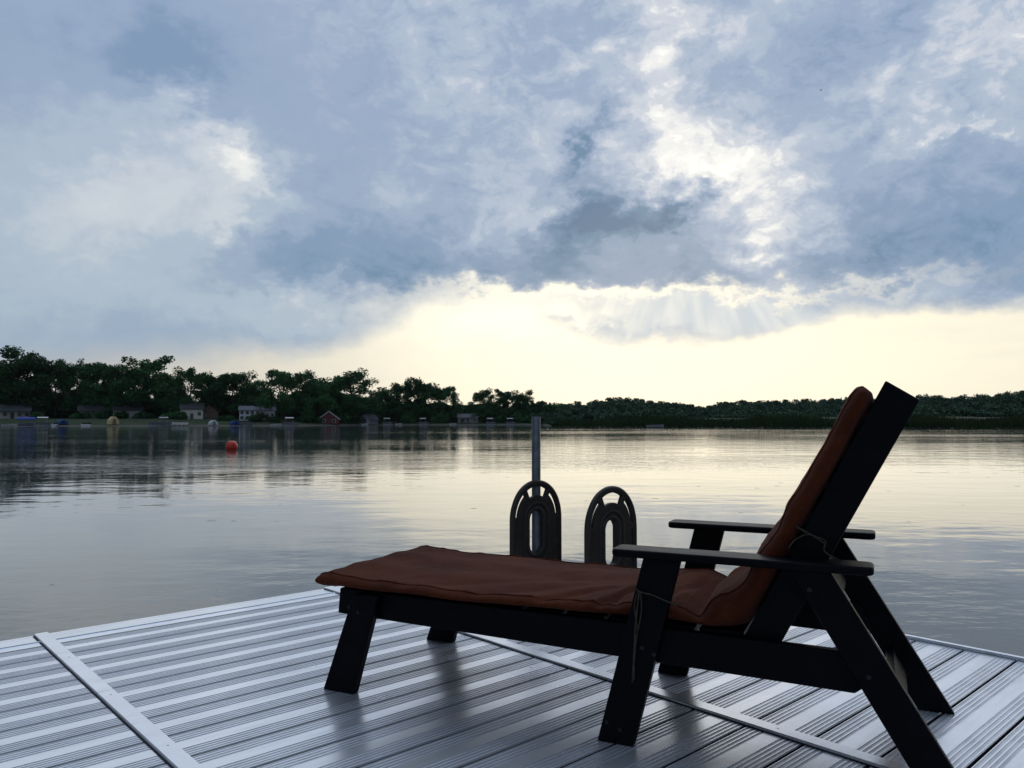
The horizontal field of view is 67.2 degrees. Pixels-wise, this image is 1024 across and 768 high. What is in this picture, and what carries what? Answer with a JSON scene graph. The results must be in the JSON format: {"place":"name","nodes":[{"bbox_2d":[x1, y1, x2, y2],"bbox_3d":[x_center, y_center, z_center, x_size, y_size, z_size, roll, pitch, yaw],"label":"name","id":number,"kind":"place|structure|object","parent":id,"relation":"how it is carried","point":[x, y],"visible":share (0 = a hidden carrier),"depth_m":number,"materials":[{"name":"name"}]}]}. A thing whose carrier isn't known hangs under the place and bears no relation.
{"place":"outdoors","nodes":[
{"label":"outdoors","id":0,"kind":"place"},
{"bbox_2d":[0,425,1023,656],"bbox_3d":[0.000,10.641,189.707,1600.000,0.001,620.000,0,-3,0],"label":"water","id":1,"kind":"structure","parent":0,"point":[100,525],"depth_m":13.00,"materials":[{"name":"grey liquid"}]},
{"bbox_2d":[2,424,16,425],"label":"boat","id":2,"kind":"object","parent":1,"relation":"on","point":[9,424],"visible":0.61,"depth_m":223.81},
{"bbox_2d":[17,417,35,425],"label":"lift","id":3,"kind":"object","parent":1,"relation":"in","point":[26,418],"visible":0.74,"depth_m":223.10,"materials":[{"name":"fabric"}]},
{"bbox_2d":[18,423,33,425],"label":"motor boat","id":4,"kind":"object","parent":3,"relation":"on","point":[25,424],"visible":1,"depth_m":223.57,"materials":[{"name":"blue plastic"}]},
{"bbox_2d":[35,417,52,425],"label":"pontoon boat","id":5,"kind":"object","parent":1,"relation":"on","point":[39,423],"visible":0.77,"depth_m":223.14,"materials":[{"name":"metal"}]},
{"bbox_2d":[149,422,163,425],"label":"pontoon boat","id":6,"kind":"object","parent":1,"relation":"on","point":[153,423],"visible":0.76,"depth_m":224.70,"materials":[{"name":"metal"}]},
{"bbox_2d":[157,417,171,425],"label":"pontoon boat","id":7,"kind":"object","parent":1,"relation":"on","point":[165,424],"visible":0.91,"depth_m":226.17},
{"bbox_2d":[226,439,237,449],"bbox_3d":[-13.975,3.077,38.396,0.600,0.649,0.599,0,-3,0],"label":"mooring buoy","id":8,"kind":"object","parent":1,"relation":"on","point":[231,445],"visible":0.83,"depth_m":38.19,"materials":[{"name":"red plastic"}]},
{"bbox_2d":[240,422,252,425],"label":"pontoon boat","id":9,"kind":"object","parent":1,"relation":"on","point":[246,423],"visible":0.91,"depth_m":236.44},
{"bbox_2d":[283,417,297,425],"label":"pontoon boat","id":10,"kind":"object","parent":1,"relation":"on","point":[289,423],"visible":0.94,"depth_m":241.45,"materials":[{"name":"metal"}]},
{"bbox_2d":[383,418,392,424],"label":"pontoon boat","id":11,"kind":"object","parent":1,"relation":"on","point":[387,423],"visible":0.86,"depth_m":292.46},
{"bbox_2d":[419,418,428,424],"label":"pontoon boat","id":12,"kind":"object","parent":1,"relation":"on","point":[423,423],"visible":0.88,"depth_m":294.34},
{"bbox_2d":[486,418,495,424],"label":"pontoon boat","id":13,"kind":"object","parent":1,"relation":"on","point":[490,423],"visible":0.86,"depth_m":295.36,"materials":[{"name":"metal"}]},
{"bbox_2d":[506,418,515,424],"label":"pontoon boat","id":14,"kind":"object","parent":1,"relation":"on","point":[510,423],"visible":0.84,"depth_m":294.99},
{"bbox_2d":[0,417,1023,767],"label":"dock","id":15,"kind":"object","parent":1,"relation":"on","point":[236,685],"visible":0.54,"depth_m":2.59,"materials":[{"name":"metal"}]},
{"bbox_2d":[510,480,636,567],"bbox_3d":[0.381,1.119,4.889,0.470,0.980,0.710,3,-4,-42],"label":"swim ladder","id":16,"kind":"object","parent":15,"relation":"attached to","point":[620,517],"visible":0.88,"depth_m":4.97,"materials":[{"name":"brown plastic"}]},
{"bbox_2d":[324,381,954,767],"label":"sun lounger","id":17,"kind":"object","parent":15,"relation":"on","point":[813,582],"visible":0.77,"depth_m":2.23,"materials":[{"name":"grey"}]},
{"bbox_2d":[315,386,873,682],"bbox_3d":[0.266,0.461,2.711,1.840,0.862,0.740,-1,-3,25],"label":"lounger cushion","id":18,"kind":"object","parent":17,"relation":"on","point":[712,597],"visible":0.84,"depth_m":2.51,"materials":[{"name":"brown fabric"}]},
{"bbox_2d":[646,424,663,426],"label":"boat","id":19,"kind":"object","parent":1,"relation":"on","point":[662,425],"visible":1,"depth_m":179.74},
{"bbox_2d":[545,414,1023,427],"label":"reeds","id":20,"kind":"object","parent":1,"relation":"in","point":[913,421],"visible":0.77,"depth_m":172.47,"materials":[{"name":"plant"}]},
{"bbox_2d":[0,416,1023,428],"bbox_3d":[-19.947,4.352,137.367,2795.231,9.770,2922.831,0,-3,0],"label":"ground","id":21,"kind":"structure","parent":0,"point":[135,422],"depth_m":246.10,"materials":[{"name":"green plant"}]},
{"bbox_2d":[0,376,20,404],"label":"broadleaf tree","id":22,"kind":"object","parent":21,"relation":"on","point":[10,381],"visible":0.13,"depth_m":266.74,"materials":[{"name":"green plant"}]},
{"bbox_2d":[0,404,31,418],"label":"house","id":23,"kind":"structure","parent":21,"relation":"on","point":[11,411],"depth_m":253.66,"materials":[{"name":"grey glass"}]},
{"bbox_2d":[13,400,44,414],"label":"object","id":24,"kind":"structure","parent":21,"relation":"on","point":[38,410],"depth_m":273.40,"materials":[{"name":"plant"}]},
{"bbox_2d":[0,345,68,411],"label":"broadleaf tree","id":25,"kind":"object","parent":21,"relation":"on","point":[26,390],"visible":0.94,"depth_m":260.23,"materials":[{"name":"green plant"}]},
{"bbox_2d":[27,411,44,418],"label":"shrub","id":26,"kind":"object","parent":21,"relation":"on","point":[36,414],"visible":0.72,"depth_m":252.02,"materials":[{"name":"green plant"}]},
{"bbox_2d":[45,408,64,417],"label":"shrub","id":27,"kind":"object","parent":21,"relation":"on","point":[48,414],"visible":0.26,"depth_m":278.45,"materials":[{"name":"green plant"}]},
{"bbox_2d":[25,359,86,417],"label":"broadleaf tree","id":28,"kind":"object","parent":21,"relation":"on","point":[71,380],"visible":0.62,"depth_m":269.81,"materials":[{"name":"green plant"}]},
{"bbox_2d":[56,420,68,424],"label":"covered boat","id":29,"kind":"object","parent":21,"relation":"on","point":[62,422],"visible":0.91,"depth_m":230.53,"materials":[{"name":"fabric"}]},
{"bbox_2d":[69,413,80,418],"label":"shrub","id":30,"kind":"object","parent":21,"relation":"on","point":[74,416],"visible":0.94,"depth_m":253.95,"materials":[{"name":"green plant"}]},
{"bbox_2d":[55,358,97,407],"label":"broadleaf tree","id":31,"kind":"object","parent":21,"relation":"on","point":[78,384],"visible":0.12,"depth_m":282.35,"materials":[{"name":"green plant"}]},
{"bbox_2d":[71,396,89,411],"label":"background tree","id":32,"kind":"object","parent":21,"relation":"on","point":[74,409],"visible":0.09,"depth_m":279.00,"materials":[{"name":"green plant"}]},
{"bbox_2d":[76,411,92,418],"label":"shrub","id":33,"kind":"object","parent":21,"relation":"on","point":[84,415],"visible":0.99,"depth_m":255.74,"materials":[{"name":"green plant"}]},
{"bbox_2d":[77,405,105,418],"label":"house","id":34,"kind":"structure","parent":21,"relation":"on","point":[85,409],"depth_m":265.36,"materials":[{"name":"grey glass"}]},
{"bbox_2d":[91,410,109,418],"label":"shrub","id":35,"kind":"object","parent":21,"relation":"on","point":[98,414],"visible":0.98,"depth_m":253.65,"materials":[{"name":"green plant"}]},
{"bbox_2d":[77,362,124,412],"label":"broadleaf tree","id":36,"kind":"object","parent":21,"relation":"on","point":[97,392],"visible":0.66,"depth_m":270.99,"materials":[{"name":"green plant"}]},
{"bbox_2d":[107,417,118,424],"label":"tent","id":37,"kind":"object","parent":21,"relation":"on","point":[112,420],"visible":1,"depth_m":229.85,"materials":[{"name":"fabric"}]},
{"bbox_2d":[112,409,128,418],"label":"shrub","id":38,"kind":"object","parent":21,"relation":"on","point":[122,415],"visible":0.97,"depth_m":257.29,"materials":[{"name":"green plant"}]},
{"bbox_2d":[112,405,143,417],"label":"house","id":39,"kind":"structure","parent":21,"relation":"on","point":[131,410],"depth_m":265.03,"materials":[{"name":"grey glass"}]},
{"bbox_2d":[106,364,152,414],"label":"broadleaf tree","id":40,"kind":"object","parent":21,"relation":"on","point":[118,375],"visible":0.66,"depth_m":267.30,"materials":[{"name":"green plant"}]},
{"bbox_2d":[131,413,141,418],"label":"shrub","id":41,"kind":"object","parent":21,"relation":"on","point":[135,416],"visible":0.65,"depth_m":254.93,"materials":[{"name":"green plant"}]},
{"bbox_2d":[112,355,174,412],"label":"broadleaf tree","id":42,"kind":"object","parent":21,"relation":"on","point":[145,370],"visible":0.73,"depth_m":269.53,"materials":[{"name":"green plant"}]},
{"bbox_2d":[137,411,155,418],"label":"shrub","id":43,"kind":"object","parent":21,"relation":"on","point":[144,415],"visible":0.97,"depth_m":253.02,"materials":[{"name":"green plant"}]},
{"bbox_2d":[161,411,178,418],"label":"shrub","id":44,"kind":"object","parent":21,"relation":"on","point":[169,415],"visible":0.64,"depth_m":254.86,"materials":[{"name":"green plant"}]},
{"bbox_2d":[154,374,189,415],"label":"broadleaf tree","id":45,"kind":"object","parent":21,"relation":"on","point":[162,411],"visible":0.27,"depth_m":275.32,"materials":[{"name":"green plant"}]},
{"bbox_2d":[171,411,187,419],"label":"shrub","id":46,"kind":"object","parent":21,"relation":"on","point":[180,415],"visible":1,"depth_m":254.34,"materials":[{"name":"green plant"}]},
{"bbox_2d":[156,366,214,411],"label":"broadleaf tree","id":47,"kind":"object","parent":21,"relation":"on","point":[190,376],"visible":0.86,"depth_m":264.89,"materials":[{"name":"green plant"}]},
{"bbox_2d":[179,403,203,418],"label":"house","id":48,"kind":"structure","parent":21,"relation":"on","point":[193,410],"depth_m":258.74,"materials":[{"name":"white wood"}]},
{"bbox_2d":[203,405,218,418],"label":"house","id":49,"kind":"structure","parent":21,"relation":"on","point":[210,412],"depth_m":263.18,"materials":[{"name":"brown wood"}]},
{"bbox_2d":[208,420,217,424],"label":"covered boat","id":50,"kind":"object","parent":21,"relation":"on","point":[213,422],"visible":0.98,"depth_m":237.50,"materials":[{"name":"fabric"}]},
{"bbox_2d":[196,376,230,411],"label":"broadleaf tree","id":51,"kind":"object","parent":21,"relation":"on","point":[214,380],"visible":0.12,"depth_m":275.83,"materials":[{"name":"green plant"}]},
{"bbox_2d":[216,415,224,420],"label":"shrub","id":52,"kind":"object","parent":21,"relation":"on","point":[221,417],"visible":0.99,"depth_m":255.61,"materials":[{"name":"green plant"}]},
{"bbox_2d":[223,415,234,420],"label":"shrub","id":53,"kind":"object","parent":21,"relation":"on","point":[227,418],"visible":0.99,"depth_m":256.22,"materials":[{"name":"green plant"}]},
{"bbox_2d":[202,370,257,417],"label":"broadleaf tree","id":54,"kind":"object","parent":21,"relation":"on","point":[238,383],"visible":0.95,"depth_m":269.24,"materials":[{"name":"green plant"}]},
{"bbox_2d":[227,406,238,417],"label":"shrub","id":55,"kind":"object","parent":21,"relation":"on","point":[236,415],"visible":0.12,"depth_m":277.31,"materials":[{"name":"green plant"}]},
{"bbox_2d":[230,421,239,424],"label":"covered boat","id":56,"kind":"object","parent":21,"relation":"on","point":[234,423],"visible":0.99,"depth_m":240.21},
{"bbox_2d":[238,406,260,420],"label":"house","id":57,"kind":"structure","parent":21,"relation":"on","point":[245,412],"depth_m":258.46,"materials":[{"name":"white wood"}]},
{"bbox_2d":[240,379,266,405],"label":"broadleaf tree","id":58,"kind":"object","parent":21,"relation":"on","point":[257,393],"visible":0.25,"depth_m":278.29,"materials":[{"name":"green plant"}]},
{"bbox_2d":[245,412,266,421],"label":"shrub","id":59,"kind":"object","parent":21,"relation":"on","point":[260,416],"visible":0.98,"depth_m":256.14,"materials":[{"name":"green plant"}]},
{"bbox_2d":[260,406,275,419],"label":"house","id":60,"kind":"structure","parent":21,"relation":"on","point":[269,412],"depth_m":262.95,"materials":[{"name":"grey glass"}]},
{"bbox_2d":[268,416,280,422],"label":"shrub","id":61,"kind":"object","parent":21,"relation":"on","point":[274,419],"visible":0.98,"depth_m":255.37,"materials":[{"name":"green plant"}]},
{"bbox_2d":[275,409,285,418],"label":"shrub","id":62,"kind":"object","parent":21,"relation":"on","point":[279,415],"visible":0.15,"depth_m":280.55,"materials":[{"name":"green plant"}]},
{"bbox_2d":[272,398,288,409],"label":"background tree","id":63,"kind":"object","parent":21,"relation":"on","point":[276,404],"visible":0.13,"depth_m":281.75,"materials":[{"name":"green plant"}]},
{"bbox_2d":[252,369,310,419],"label":"broadleaf tree","id":64,"kind":"object","parent":21,"relation":"on","point":[287,380],"visible":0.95,"depth_m":263.41,"materials":[{"name":"green plant"}]},
{"bbox_2d":[283,408,300,418],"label":"shrub","id":65,"kind":"object","parent":21,"relation":"on","point":[287,415],"visible":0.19,"depth_m":276.06,"materials":[{"name":"green plant"}]},
{"bbox_2d":[296,415,310,422],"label":"shrub","id":66,"kind":"object","parent":21,"relation":"on","point":[302,419],"visible":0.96,"depth_m":263.06,"materials":[{"name":"green plant"}]},
{"bbox_2d":[285,369,336,421],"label":"broadleaf tree","id":67,"kind":"object","parent":21,"relation":"on","point":[315,387],"visible":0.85,"depth_m":270.92,"materials":[{"name":"green plant"}]},
{"bbox_2d":[310,416,321,422],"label":"shrub","id":68,"kind":"object","parent":21,"relation":"on","point":[317,420],"visible":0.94,"depth_m":270.01,"materials":[{"name":"green plant"}]},
{"bbox_2d":[307,394,349,412],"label":"background tree","id":69,"kind":"object","parent":21,"relation":"on","point":[317,406],"visible":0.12,"depth_m":283.90,"materials":[{"name":"green plant"}]},
{"bbox_2d":[319,411,339,423],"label":"house","id":70,"kind":"structure","parent":21,"relation":"on","point":[328,417],"depth_m":272.64,"materials":[{"name":"red wood"}]},
{"bbox_2d":[317,377,347,413],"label":"broadleaf tree","id":71,"kind":"object","parent":21,"relation":"on","point":[336,390],"visible":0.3,"depth_m":282.57,"materials":[{"name":"green plant"}]},
{"bbox_2d":[333,411,350,422],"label":"shrub","id":72,"kind":"object","parent":21,"relation":"on","point":[345,417],"visible":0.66,"depth_m":283.03,"materials":[{"name":"green plant"}]},
{"bbox_2d":[328,390,356,416],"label":"background tree","id":73,"kind":"object","parent":21,"relation":"on","point":[341,396],"visible":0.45,"depth_m":284.60,"materials":[{"name":"green plant"}]},
{"bbox_2d":[347,394,366,416],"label":"background tree","id":74,"kind":"object","parent":21,"relation":"on","point":[363,403],"visible":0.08,"depth_m":292.37,"materials":[{"name":"green plant"}]},
{"bbox_2d":[354,415,363,422],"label":"shrub","id":75,"kind":"object","parent":21,"relation":"on","point":[358,419],"visible":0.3,"depth_m":293.07,"materials":[{"name":"green plant"}]},
{"bbox_2d":[333,367,392,414],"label":"broadleaf tree","id":76,"kind":"object","parent":21,"relation":"on","point":[355,378],"visible":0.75,"depth_m":293.99,"materials":[{"name":"green plant"}]},
{"bbox_2d":[358,414,378,423],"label":"house","id":77,"kind":"structure","parent":21,"relation":"on","point":[370,419],"depth_m":294.19,"materials":[{"name":"grey"}]},
{"bbox_2d":[360,396,387,414],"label":"background tree","id":78,"kind":"object","parent":21,"relation":"on","point":[381,404],"visible":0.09,"depth_m":303.58,"materials":[{"name":"green plant"}]},
{"bbox_2d":[374,412,384,423],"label":"shrub","id":79,"kind":"object","parent":21,"relation":"on","point":[380,415],"visible":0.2,"depth_m":302.60,"materials":[{"name":"green plant"}]},
{"bbox_2d":[372,390,394,417],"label":"broadleaf tree","id":80,"kind":"object","parent":21,"relation":"on","point":[386,406],"visible":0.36,"depth_m":309.67,"materials":[{"name":"green plant"}]},
{"bbox_2d":[383,405,398,421],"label":"shrub","id":81,"kind":"object","parent":21,"relation":"on","point":[393,416],"visible":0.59,"depth_m":311.30,"materials":[{"name":"green plant"}]},
{"bbox_2d":[386,380,416,421],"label":"broadleaf tree","id":82,"kind":"object","parent":21,"relation":"on","point":[396,389],"visible":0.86,"depth_m":309.74,"materials":[{"name":"green plant"}]},
{"bbox_2d":[400,416,409,422],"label":"shrub","id":83,"kind":"object","parent":21,"relation":"on","point":[404,418],"visible":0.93,"depth_m":307.52,"materials":[{"name":"green plant"}]},
{"bbox_2d":[406,414,416,422],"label":"shrub","id":84,"kind":"object","parent":21,"relation":"on","point":[411,419],"visible":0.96,"depth_m":307.58,"materials":[{"name":"green plant"}]},
{"bbox_2d":[400,377,450,421],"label":"broadleaf tree","id":85,"kind":"object","parent":21,"relation":"on","point":[424,393],"visible":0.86,"depth_m":309.85,"materials":[{"name":"green plant"}]},
{"bbox_2d":[420,405,448,421],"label":"shrub","id":86,"kind":"object","parent":21,"relation":"on","point":[430,414],"visible":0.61,"depth_m":311.46,"materials":[{"name":"green plant"}]},
{"bbox_2d":[430,416,438,422],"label":"shrub","id":87,"kind":"object","parent":21,"relation":"on","point":[433,419],"visible":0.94,"depth_m":308.95,"materials":[{"name":"green plant"}]},
{"bbox_2d":[437,415,450,422],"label":"shrub","id":88,"kind":"object","parent":21,"relation":"on","point":[441,418],"visible":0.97,"depth_m":308.97,"materials":[{"name":"green plant"}]},
{"bbox_2d":[432,386,463,417],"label":"broadleaf tree","id":89,"kind":"object","parent":21,"relation":"on","point":[447,393],"visible":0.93,"depth_m":312.42,"materials":[{"name":"green plant"}]},
{"bbox_2d":[447,404,465,418],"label":"background tree","id":90,"kind":"object","parent":21,"relation":"on","point":[451,409],"visible":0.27,"depth_m":316.49,"materials":[{"name":"green plant"}]},
{"bbox_2d":[451,405,466,420],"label":"shrub","id":91,"kind":"object","parent":21,"relation":"on","point":[460,410],"visible":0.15,"depth_m":317.47,"materials":[{"name":"green plant"}]},
{"bbox_2d":[455,409,477,418],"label":"shrub","id":92,"kind":"object","parent":21,"relation":"on","point":[470,412],"visible":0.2,"depth_m":313.66,"materials":[{"name":"green plant"}]},
{"bbox_2d":[457,414,478,422],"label":"house","id":93,"kind":"structure","parent":21,"relation":"on","point":[468,418],"depth_m":308.72,"materials":[{"name":"grey glass"}]},
{"bbox_2d":[463,405,475,413],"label":"broadleaf tree","id":94,"kind":"object","parent":21,"relation":"on","point":[467,407],"visible":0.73,"depth_m":314.03,"materials":[{"name":"green plant"}]},
{"bbox_2d":[472,411,485,422],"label":"shrub","id":95,"kind":"object","parent":21,"relation":"on","point":[481,415],"visible":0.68,"depth_m":310.86,"materials":[{"name":"green plant"}]},
{"bbox_2d":[474,407,496,420],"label":"shrub","id":96,"kind":"object","parent":21,"relation":"on","point":[487,416],"visible":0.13,"depth_m":316.64,"materials":[{"name":"green plant"}]},
{"bbox_2d":[467,389,504,418],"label":"broadleaf tree","id":97,"kind":"object","parent":21,"relation":"on","point":[481,395],"visible":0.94,"depth_m":312.27,"materials":[{"name":"green plant"}]},
{"bbox_2d":[493,414,506,422],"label":"shrub","id":98,"kind":"object","parent":21,"relation":"on","point":[501,418],"visible":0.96,"depth_m":308.33,"materials":[{"name":"green plant"}]},
{"bbox_2d":[492,388,522,421],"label":"broadleaf tree","id":99,"kind":"object","parent":21,"relation":"on","point":[505,408],"visible":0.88,"depth_m":312.90,"materials":[{"name":"green plant"}]},
{"bbox_2d":[510,412,525,422],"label":"shrub","id":100,"kind":"object","parent":21,"relation":"on","point":[518,417],"visible":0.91,"depth_m":307.67,"materials":[{"name":"green plant"}]},
{"bbox_2d":[510,389,535,414],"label":"broadleaf tree","id":101,"kind":"object","parent":21,"relation":"on","point":[525,399],"visible":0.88,"depth_m":312.82,"materials":[{"name":"green plant"}]},
{"bbox_2d":[523,412,537,422],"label":"shrub","id":102,"kind":"object","parent":21,"relation":"on","point":[527,418],"visible":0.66,"depth_m":307.67,"materials":[{"name":"green plant"}]},
{"bbox_2d":[531,401,547,421],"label":"broadleaf tree","id":103,"kind":"object","parent":21,"relation":"on","point":[539,406],"visible":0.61,"depth_m":312.73,"materials":[{"name":"green plant"}]},
{"bbox_2d":[543,402,565,412],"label":"tree","id":104,"kind":"object","parent":21,"relation":"on","point":[552,407],"visible":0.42,"depth_m":311.31,"materials":[{"name":"green plant"}]},
{"bbox_2d":[538,390,1023,424],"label":"distant wood","id":105,"kind":"object","parent":21,"relation":"on","point":[1007,403],"visible":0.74,"depth_m":279.84,"materials":[{"name":"plant"}]},
{"bbox_2d":[0,0,1023,406],"label":"sky","id":106,"kind":"structure","parent":0,"point":[564,201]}
]}

